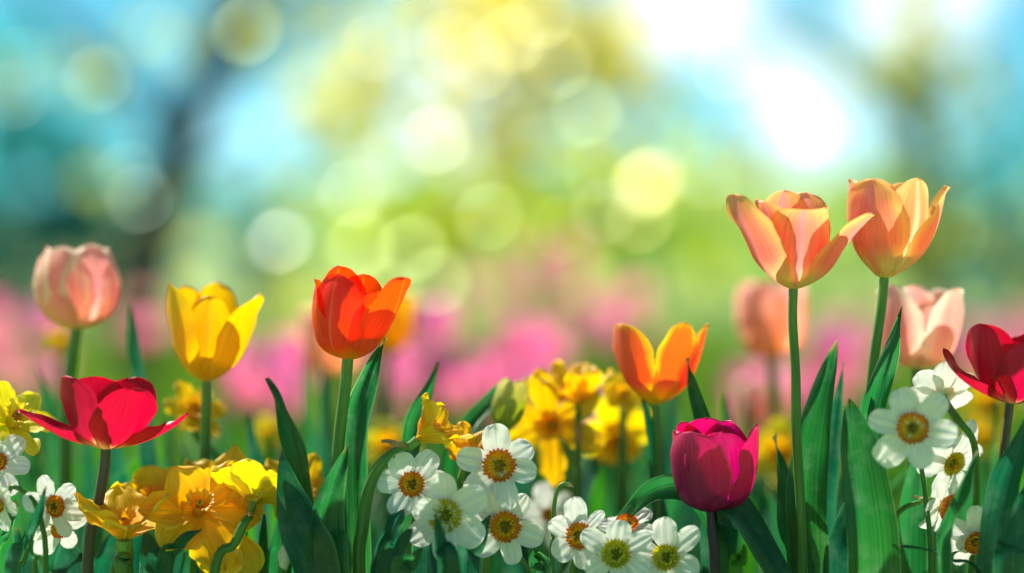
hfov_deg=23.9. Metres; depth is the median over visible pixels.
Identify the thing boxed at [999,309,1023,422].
pink flower
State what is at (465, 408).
pink flower
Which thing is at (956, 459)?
narcissus
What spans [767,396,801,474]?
pink flower
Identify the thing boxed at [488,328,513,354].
pink flower
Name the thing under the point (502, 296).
pink flower
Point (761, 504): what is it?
leafy plant
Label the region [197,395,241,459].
pink flower
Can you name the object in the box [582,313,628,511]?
pink flower
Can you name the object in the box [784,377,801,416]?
pink flower
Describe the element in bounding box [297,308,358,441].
tulip
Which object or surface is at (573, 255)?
pink flower
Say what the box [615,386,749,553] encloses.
leafy plant
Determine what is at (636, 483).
leafy plant
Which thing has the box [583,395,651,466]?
daffodil
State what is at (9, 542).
leafy plant
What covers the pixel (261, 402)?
pink flower
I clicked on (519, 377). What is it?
pink flower
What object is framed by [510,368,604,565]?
daffodil
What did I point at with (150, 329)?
pink flower
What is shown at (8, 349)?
pink flower
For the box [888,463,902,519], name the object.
leafy plant
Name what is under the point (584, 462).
leafy plant
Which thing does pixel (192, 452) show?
leafy plant
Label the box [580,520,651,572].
narcissus
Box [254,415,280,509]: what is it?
daffodil
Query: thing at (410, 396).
pink flower
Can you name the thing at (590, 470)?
leafy plant
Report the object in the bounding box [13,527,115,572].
leafy plant
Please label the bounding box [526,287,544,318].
pink flower
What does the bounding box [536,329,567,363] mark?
pink flower
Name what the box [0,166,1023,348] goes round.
ground
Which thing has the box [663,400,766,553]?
leafy plant
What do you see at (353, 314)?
tulip
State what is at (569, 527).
narcissus
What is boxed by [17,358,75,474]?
pink flower
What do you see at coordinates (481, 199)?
young tree
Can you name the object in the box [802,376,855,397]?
pink flower
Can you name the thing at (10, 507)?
narcissus
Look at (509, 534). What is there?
narcissus
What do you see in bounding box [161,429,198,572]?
leafy plant
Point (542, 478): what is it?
leafy plant
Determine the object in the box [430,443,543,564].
leafy plant
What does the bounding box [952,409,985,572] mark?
leafy plant
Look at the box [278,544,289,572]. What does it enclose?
flower bud
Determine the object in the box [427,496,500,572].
leafy plant
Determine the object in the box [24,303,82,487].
pink flower
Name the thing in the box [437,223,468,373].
pink flower
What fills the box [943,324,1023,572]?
tulip
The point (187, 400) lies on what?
daffodil
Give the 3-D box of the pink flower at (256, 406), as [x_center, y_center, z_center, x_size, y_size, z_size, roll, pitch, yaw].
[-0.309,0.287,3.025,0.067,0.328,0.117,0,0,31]
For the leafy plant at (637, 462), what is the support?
on the ground at (670, 296)
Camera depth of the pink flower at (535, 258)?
4.59 m
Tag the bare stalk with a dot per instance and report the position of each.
(553, 512)
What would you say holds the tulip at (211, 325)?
on the ground at (670, 296)
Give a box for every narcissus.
[0,434,30,495]
[0,481,48,572]
[19,475,84,572]
[32,496,86,572]
[376,449,444,553]
[408,472,487,559]
[456,423,536,572]
[475,491,543,572]
[522,482,572,557]
[548,497,604,572]
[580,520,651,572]
[597,507,653,539]
[636,517,700,572]
[868,387,957,572]
[896,473,956,531]
[911,362,979,572]
[916,419,982,572]
[951,505,981,572]
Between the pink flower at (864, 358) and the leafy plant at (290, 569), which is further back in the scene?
the pink flower at (864, 358)
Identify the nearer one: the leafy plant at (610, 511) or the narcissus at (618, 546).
the narcissus at (618, 546)
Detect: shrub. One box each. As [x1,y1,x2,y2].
[299,136,510,300]
[435,156,684,316]
[569,180,772,327]
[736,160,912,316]
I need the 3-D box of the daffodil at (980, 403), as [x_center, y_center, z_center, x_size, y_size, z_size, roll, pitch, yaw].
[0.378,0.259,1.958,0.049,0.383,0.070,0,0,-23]
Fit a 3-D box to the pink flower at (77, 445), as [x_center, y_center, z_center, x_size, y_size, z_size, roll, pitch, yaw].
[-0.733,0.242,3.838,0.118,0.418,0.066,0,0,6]
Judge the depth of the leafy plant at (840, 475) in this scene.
1.72 m
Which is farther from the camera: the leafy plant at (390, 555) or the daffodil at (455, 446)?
the daffodil at (455, 446)
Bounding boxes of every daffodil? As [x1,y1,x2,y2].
[0,381,57,455]
[43,324,81,412]
[74,481,168,572]
[118,465,171,539]
[137,460,264,572]
[162,381,227,460]
[184,444,270,510]
[197,490,264,572]
[210,458,276,572]
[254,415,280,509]
[265,453,324,518]
[353,393,473,572]
[367,417,422,523]
[447,421,484,488]
[509,377,539,550]
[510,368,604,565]
[527,364,578,572]
[533,360,613,572]
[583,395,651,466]
[602,373,641,509]
[756,416,791,485]
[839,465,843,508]
[957,369,1023,486]
[959,414,1001,480]
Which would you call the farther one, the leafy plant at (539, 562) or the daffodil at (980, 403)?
the daffodil at (980, 403)
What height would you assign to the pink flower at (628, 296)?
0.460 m
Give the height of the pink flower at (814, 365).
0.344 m
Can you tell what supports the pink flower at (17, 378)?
on the ground at (670, 296)
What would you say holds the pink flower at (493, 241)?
on the ground at (670, 296)
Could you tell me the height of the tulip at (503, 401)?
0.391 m
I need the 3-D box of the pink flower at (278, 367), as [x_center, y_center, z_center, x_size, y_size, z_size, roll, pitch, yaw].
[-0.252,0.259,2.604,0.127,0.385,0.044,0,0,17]
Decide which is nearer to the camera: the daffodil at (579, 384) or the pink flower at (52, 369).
the daffodil at (579, 384)
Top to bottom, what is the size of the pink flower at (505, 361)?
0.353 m
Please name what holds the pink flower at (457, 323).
on the ground at (670, 296)
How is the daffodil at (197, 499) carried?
on the ground at (670, 296)
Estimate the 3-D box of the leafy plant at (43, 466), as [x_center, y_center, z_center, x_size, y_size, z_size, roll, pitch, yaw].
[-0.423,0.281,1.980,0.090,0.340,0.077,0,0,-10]
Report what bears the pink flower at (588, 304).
on the ground at (670, 296)
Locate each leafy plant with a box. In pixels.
[0,453,82,572]
[4,486,45,572]
[11,385,138,572]
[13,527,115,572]
[18,374,171,545]
[21,410,133,549]
[23,479,36,534]
[29,379,59,476]
[29,529,73,572]
[31,457,49,489]
[52,443,104,569]
[78,447,161,537]
[107,437,212,572]
[120,402,179,481]
[139,528,201,572]
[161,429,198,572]
[179,551,186,572]
[181,383,248,465]
[195,436,286,572]
[199,425,278,463]
[212,397,303,506]
[215,413,292,454]
[232,414,320,539]
[244,510,281,572]
[248,348,332,551]
[263,399,282,465]
[287,562,293,572]
[312,419,374,546]
[337,395,379,534]
[370,488,376,556]
[370,507,422,572]
[382,417,486,533]
[400,362,460,572]
[411,397,447,449]
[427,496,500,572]
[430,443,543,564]
[457,515,551,572]
[480,563,569,572]
[481,451,601,572]
[539,446,610,555]
[547,420,600,487]
[559,462,630,534]
[586,455,603,554]
[589,397,673,523]
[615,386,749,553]
[627,402,648,479]
[641,404,712,456]
[643,460,680,525]
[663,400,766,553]
[682,381,788,572]
[740,494,756,572]
[753,477,755,498]
[757,398,862,572]
[763,468,907,561]
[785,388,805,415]
[823,464,927,572]
[839,473,953,572]
[855,381,898,409]
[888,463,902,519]
[889,414,945,524]
[892,544,980,572]
[898,525,962,572]
[936,450,978,572]
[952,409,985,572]
[953,401,1023,572]
[962,419,992,521]
[985,443,1023,490]
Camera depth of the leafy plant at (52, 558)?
1.61 m
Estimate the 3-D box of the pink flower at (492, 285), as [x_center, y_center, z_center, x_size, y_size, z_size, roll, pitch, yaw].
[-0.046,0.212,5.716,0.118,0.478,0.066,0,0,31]
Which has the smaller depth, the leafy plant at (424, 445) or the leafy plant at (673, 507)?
the leafy plant at (673, 507)
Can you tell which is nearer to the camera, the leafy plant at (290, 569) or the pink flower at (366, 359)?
the leafy plant at (290, 569)
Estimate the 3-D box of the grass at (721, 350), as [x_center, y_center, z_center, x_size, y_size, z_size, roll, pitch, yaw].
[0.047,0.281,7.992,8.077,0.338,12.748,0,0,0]
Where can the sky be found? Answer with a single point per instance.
(251, 112)
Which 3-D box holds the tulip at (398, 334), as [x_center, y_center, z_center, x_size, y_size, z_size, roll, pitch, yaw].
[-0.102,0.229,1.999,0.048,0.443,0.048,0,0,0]
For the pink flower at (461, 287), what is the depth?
5.07 m
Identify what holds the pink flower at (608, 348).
on the ground at (670, 296)
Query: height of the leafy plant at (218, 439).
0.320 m
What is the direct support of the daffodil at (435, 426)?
on the ground at (670, 296)
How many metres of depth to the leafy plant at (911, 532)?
1.56 m
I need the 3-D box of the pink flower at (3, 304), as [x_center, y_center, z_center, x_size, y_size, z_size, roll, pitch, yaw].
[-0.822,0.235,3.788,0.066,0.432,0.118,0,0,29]
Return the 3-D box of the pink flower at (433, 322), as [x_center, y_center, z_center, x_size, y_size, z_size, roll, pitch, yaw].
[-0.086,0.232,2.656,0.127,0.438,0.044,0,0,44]
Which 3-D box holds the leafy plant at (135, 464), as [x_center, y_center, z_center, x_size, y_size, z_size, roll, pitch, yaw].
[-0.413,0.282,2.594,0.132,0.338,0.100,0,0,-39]
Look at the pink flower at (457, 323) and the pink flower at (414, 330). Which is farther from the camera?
the pink flower at (457, 323)
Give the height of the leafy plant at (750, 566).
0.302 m
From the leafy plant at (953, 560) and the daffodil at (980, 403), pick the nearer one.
the leafy plant at (953, 560)
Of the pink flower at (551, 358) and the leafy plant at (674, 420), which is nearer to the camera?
the leafy plant at (674, 420)
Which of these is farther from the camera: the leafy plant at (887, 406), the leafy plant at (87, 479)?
the leafy plant at (887, 406)
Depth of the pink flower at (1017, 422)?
2.84 m
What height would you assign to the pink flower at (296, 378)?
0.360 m
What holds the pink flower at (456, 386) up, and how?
on the ground at (670, 296)
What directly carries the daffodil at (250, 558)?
on the ground at (670, 296)
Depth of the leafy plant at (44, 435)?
2.58 m
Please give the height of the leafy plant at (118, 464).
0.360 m
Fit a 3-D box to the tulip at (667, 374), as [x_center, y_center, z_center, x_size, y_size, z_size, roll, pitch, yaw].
[0.102,0.236,1.565,0.072,0.428,0.067,0,0,0]
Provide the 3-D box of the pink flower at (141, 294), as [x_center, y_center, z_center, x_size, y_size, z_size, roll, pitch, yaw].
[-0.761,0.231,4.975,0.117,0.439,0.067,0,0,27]
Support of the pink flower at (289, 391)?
on the ground at (670, 296)
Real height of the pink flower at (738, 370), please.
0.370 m
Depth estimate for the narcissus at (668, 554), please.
1.48 m
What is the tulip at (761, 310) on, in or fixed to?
on the ground at (670, 296)
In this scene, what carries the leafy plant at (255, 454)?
on the ground at (670, 296)
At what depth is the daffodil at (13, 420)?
1.53 m
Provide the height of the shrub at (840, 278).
1.232 m
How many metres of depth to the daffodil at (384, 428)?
1.81 m
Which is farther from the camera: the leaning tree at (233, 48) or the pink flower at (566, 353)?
the leaning tree at (233, 48)
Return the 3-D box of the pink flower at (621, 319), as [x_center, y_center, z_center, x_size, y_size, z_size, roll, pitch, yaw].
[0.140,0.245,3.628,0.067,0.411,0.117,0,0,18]
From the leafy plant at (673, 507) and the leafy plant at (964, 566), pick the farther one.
the leafy plant at (964, 566)
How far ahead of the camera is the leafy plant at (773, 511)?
1.70 m
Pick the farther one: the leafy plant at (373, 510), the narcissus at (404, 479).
the leafy plant at (373, 510)
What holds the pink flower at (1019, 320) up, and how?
on the ground at (670, 296)
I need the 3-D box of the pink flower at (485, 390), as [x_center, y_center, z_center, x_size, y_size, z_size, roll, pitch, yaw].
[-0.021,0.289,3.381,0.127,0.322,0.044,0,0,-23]
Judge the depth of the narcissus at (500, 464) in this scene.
1.48 m
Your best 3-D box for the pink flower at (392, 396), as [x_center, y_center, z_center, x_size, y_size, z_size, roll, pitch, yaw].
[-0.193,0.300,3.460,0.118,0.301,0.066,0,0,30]
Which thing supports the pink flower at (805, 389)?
on the ground at (670, 296)
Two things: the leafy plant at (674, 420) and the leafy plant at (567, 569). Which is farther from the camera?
the leafy plant at (674, 420)
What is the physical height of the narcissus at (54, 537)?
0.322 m
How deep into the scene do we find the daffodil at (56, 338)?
2.00 m
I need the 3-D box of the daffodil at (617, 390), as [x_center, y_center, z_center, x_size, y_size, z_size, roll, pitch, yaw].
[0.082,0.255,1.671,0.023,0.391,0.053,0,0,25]
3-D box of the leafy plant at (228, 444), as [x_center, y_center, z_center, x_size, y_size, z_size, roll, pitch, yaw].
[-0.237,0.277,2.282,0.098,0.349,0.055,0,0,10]
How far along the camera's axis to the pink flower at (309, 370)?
3.72 m
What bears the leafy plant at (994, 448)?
on the ground at (670, 296)
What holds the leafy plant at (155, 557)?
on the ground at (670, 296)
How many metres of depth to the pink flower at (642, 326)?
4.91 m
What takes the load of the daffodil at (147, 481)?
on the ground at (670, 296)
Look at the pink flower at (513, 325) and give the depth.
3.31 m
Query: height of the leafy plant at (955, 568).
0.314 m
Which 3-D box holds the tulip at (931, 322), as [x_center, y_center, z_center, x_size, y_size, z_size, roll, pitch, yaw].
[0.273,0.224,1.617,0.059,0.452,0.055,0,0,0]
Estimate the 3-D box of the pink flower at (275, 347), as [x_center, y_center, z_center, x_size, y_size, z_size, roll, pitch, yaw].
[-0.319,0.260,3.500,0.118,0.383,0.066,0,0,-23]
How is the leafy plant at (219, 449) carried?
on the ground at (670, 296)
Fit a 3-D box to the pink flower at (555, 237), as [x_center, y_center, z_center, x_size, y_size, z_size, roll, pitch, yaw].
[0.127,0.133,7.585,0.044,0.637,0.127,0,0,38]
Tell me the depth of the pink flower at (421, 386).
3.05 m
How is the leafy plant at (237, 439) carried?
on the ground at (670, 296)
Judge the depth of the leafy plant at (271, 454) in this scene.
1.72 m
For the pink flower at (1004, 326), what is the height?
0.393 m
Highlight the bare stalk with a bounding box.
[549,482,572,572]
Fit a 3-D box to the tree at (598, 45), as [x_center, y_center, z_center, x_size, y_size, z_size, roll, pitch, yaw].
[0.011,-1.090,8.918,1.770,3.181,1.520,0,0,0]
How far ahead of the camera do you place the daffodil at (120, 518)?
1.49 m
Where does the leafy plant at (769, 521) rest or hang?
on the ground at (670, 296)
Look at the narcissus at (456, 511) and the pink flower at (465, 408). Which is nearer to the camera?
the narcissus at (456, 511)
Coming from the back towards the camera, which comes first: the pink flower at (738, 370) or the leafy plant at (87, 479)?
the pink flower at (738, 370)
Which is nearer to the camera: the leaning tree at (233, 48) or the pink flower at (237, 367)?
the pink flower at (237, 367)
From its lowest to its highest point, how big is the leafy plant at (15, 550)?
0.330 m
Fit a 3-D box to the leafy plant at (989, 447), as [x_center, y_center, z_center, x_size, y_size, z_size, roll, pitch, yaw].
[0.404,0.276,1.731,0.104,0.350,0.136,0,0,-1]
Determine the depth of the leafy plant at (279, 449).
2.55 m
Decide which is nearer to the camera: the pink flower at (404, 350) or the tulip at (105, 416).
the tulip at (105, 416)
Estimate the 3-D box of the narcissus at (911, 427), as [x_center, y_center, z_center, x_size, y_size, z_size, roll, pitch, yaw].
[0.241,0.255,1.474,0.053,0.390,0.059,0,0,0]
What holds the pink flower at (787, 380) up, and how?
on the ground at (670, 296)
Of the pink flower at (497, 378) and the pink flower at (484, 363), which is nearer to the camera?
the pink flower at (484, 363)
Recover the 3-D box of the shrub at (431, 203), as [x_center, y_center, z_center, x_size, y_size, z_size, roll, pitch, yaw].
[-0.673,-0.213,15.061,1.288,1.427,0.958,0,0,-23]
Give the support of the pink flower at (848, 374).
on the ground at (670, 296)
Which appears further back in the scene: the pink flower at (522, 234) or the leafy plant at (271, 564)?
the pink flower at (522, 234)
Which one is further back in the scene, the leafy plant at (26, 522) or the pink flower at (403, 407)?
the pink flower at (403, 407)
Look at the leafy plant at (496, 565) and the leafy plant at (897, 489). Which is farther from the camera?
the leafy plant at (897, 489)
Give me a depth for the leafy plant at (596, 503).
1.91 m
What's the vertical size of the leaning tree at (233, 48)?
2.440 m
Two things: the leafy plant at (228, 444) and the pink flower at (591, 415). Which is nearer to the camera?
the leafy plant at (228, 444)
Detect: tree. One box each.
[0,0,387,388]
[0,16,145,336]
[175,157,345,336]
[250,92,533,388]
[283,0,752,322]
[516,99,728,347]
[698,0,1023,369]
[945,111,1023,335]
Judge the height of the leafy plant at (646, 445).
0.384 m
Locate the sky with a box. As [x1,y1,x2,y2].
[0,0,1023,200]
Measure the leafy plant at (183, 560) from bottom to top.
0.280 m
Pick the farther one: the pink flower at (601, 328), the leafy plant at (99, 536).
the pink flower at (601, 328)
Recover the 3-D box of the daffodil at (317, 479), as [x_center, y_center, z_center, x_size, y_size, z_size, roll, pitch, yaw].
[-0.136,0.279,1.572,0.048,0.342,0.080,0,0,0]
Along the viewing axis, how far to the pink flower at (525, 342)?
3.00 m
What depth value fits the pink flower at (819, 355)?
3.07 m
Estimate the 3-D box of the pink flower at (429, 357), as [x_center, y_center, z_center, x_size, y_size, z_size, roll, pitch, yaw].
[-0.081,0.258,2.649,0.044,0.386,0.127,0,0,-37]
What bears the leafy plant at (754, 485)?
on the ground at (670, 296)
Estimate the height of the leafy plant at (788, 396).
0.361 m
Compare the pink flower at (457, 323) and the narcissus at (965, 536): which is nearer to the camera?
the narcissus at (965, 536)
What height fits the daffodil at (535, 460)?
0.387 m
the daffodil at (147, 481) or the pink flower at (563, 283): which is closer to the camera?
the daffodil at (147, 481)
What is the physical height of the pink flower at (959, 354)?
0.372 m
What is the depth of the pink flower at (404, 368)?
2.68 m
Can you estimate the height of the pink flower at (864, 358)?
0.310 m
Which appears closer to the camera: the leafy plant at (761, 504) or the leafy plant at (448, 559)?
the leafy plant at (448, 559)
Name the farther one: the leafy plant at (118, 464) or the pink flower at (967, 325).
the pink flower at (967, 325)
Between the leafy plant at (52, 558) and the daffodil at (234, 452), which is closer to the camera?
the daffodil at (234, 452)
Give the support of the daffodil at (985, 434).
on the ground at (670, 296)
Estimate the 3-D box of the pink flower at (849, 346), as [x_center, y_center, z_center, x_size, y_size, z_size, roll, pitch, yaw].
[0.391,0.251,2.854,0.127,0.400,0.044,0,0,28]
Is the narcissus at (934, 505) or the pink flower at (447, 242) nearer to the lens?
the narcissus at (934, 505)
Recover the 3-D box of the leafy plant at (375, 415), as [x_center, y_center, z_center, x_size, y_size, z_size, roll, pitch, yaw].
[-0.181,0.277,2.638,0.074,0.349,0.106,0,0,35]
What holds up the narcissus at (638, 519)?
on the ground at (670, 296)
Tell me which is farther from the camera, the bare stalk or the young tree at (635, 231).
the young tree at (635, 231)
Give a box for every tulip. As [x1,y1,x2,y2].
[0,375,188,572]
[33,244,120,569]
[127,282,263,572]
[265,266,410,572]
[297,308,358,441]
[375,295,417,546]
[440,377,526,572]
[613,322,710,546]
[615,417,791,572]
[726,190,873,572]
[735,281,806,537]
[735,376,785,522]
[840,178,949,572]
[876,284,962,469]
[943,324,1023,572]
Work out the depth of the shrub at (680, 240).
14.95 m
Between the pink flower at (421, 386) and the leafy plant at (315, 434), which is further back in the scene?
the pink flower at (421, 386)
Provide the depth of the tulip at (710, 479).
1.48 m
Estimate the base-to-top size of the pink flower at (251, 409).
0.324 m
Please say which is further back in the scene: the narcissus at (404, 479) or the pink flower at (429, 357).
the pink flower at (429, 357)
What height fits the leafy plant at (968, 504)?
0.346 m
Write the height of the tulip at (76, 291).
0.480 m
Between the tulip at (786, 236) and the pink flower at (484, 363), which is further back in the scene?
the pink flower at (484, 363)
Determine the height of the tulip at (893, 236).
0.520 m
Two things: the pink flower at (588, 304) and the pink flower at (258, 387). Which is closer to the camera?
the pink flower at (258, 387)
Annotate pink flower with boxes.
[0,299,8,317]
[0,316,13,335]
[0,338,19,361]
[0,365,41,455]
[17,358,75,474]
[21,380,79,454]
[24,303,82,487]
[35,352,77,491]
[114,319,158,460]
[123,318,164,425]
[125,292,157,385]
[126,293,158,363]
[185,338,252,454]
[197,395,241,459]
[218,370,269,457]
[224,348,246,435]
[232,374,252,419]
[249,402,266,414]
[250,395,265,457]
[257,348,297,421]
[262,333,296,461]
[264,381,298,412]
[272,330,306,432]
[289,364,306,417]
[301,364,312,437]
[363,356,391,473]
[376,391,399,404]
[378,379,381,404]
[379,353,415,427]
[392,389,417,408]
[397,345,441,452]
[401,353,417,426]
[406,327,457,356]
[413,323,443,455]
[414,298,453,400]
[418,346,457,469]
[418,381,449,469]
[434,371,480,424]
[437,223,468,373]
[442,238,457,346]
[445,276,478,423]
[451,317,462,334]
[457,402,493,422]
[463,350,497,399]
[465,275,506,396]
[483,367,513,388]
[483,385,489,394]
[484,230,502,350]
[488,289,513,367]
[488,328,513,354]
[498,353,530,368]
[500,326,552,364]
[504,247,567,365]
[505,319,536,363]
[509,373,531,459]
[514,362,549,374]
[516,230,539,322]
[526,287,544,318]
[530,348,561,364]
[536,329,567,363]
[537,322,564,437]
[545,233,559,325]
[547,271,596,365]
[557,243,587,368]
[560,347,573,440]
[572,295,611,420]
[582,313,627,396]
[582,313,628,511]
[582,409,595,421]
[593,338,631,478]
[595,281,662,465]
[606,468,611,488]
[625,319,651,407]
[721,376,736,397]
[721,404,742,426]
[729,361,790,476]
[737,372,790,389]
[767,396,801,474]
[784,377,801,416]
[801,384,809,403]
[802,317,854,409]
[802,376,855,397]
[807,356,819,372]
[808,333,824,356]
[811,346,862,376]
[825,330,896,474]
[838,369,850,378]
[857,308,890,404]
[858,352,880,365]
[952,343,972,369]
[956,322,1008,441]
[957,319,978,391]
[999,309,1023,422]
[1013,315,1023,427]
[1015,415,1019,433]
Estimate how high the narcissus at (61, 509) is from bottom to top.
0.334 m
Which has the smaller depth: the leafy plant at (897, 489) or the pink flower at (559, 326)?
the leafy plant at (897, 489)
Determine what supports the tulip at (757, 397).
on the ground at (670, 296)
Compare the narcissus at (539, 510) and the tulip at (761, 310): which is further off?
the tulip at (761, 310)
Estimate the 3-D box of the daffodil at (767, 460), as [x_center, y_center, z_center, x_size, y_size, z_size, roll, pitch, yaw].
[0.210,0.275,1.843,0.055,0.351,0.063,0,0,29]
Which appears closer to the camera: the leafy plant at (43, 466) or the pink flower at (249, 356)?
the leafy plant at (43, 466)
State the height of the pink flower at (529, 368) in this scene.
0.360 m
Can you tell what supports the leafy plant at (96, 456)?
on the ground at (670, 296)
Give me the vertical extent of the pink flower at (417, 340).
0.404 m
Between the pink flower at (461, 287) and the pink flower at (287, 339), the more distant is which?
the pink flower at (461, 287)
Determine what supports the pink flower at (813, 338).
on the ground at (670, 296)
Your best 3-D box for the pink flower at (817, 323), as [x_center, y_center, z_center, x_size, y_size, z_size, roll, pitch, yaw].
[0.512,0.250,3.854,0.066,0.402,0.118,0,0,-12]
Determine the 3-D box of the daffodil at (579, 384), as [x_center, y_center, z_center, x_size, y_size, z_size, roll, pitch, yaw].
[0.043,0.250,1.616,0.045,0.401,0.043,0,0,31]
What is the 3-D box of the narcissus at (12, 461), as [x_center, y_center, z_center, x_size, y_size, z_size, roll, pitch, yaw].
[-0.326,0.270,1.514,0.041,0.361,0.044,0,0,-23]
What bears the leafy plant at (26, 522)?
on the ground at (670, 296)
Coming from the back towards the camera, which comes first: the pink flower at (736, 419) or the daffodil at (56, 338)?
the pink flower at (736, 419)
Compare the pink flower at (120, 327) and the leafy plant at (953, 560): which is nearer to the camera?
the leafy plant at (953, 560)
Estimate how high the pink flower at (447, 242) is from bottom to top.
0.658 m
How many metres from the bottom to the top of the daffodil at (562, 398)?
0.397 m
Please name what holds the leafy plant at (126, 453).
on the ground at (670, 296)
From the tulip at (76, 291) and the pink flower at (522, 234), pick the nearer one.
the tulip at (76, 291)
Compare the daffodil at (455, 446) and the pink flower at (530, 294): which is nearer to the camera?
the daffodil at (455, 446)
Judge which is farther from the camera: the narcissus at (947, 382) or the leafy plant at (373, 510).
the leafy plant at (373, 510)
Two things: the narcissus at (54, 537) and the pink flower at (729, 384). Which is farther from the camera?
the pink flower at (729, 384)
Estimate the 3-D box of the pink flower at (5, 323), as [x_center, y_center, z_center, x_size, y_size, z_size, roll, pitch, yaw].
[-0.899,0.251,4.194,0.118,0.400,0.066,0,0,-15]
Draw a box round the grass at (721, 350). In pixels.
[0,307,1023,538]
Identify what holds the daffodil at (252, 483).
on the ground at (670, 296)
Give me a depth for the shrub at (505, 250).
15.95 m
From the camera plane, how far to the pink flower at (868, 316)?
5.19 m
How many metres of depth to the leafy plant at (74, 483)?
1.98 m
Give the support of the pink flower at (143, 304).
on the ground at (670, 296)
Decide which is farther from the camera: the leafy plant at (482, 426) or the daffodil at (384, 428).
the leafy plant at (482, 426)

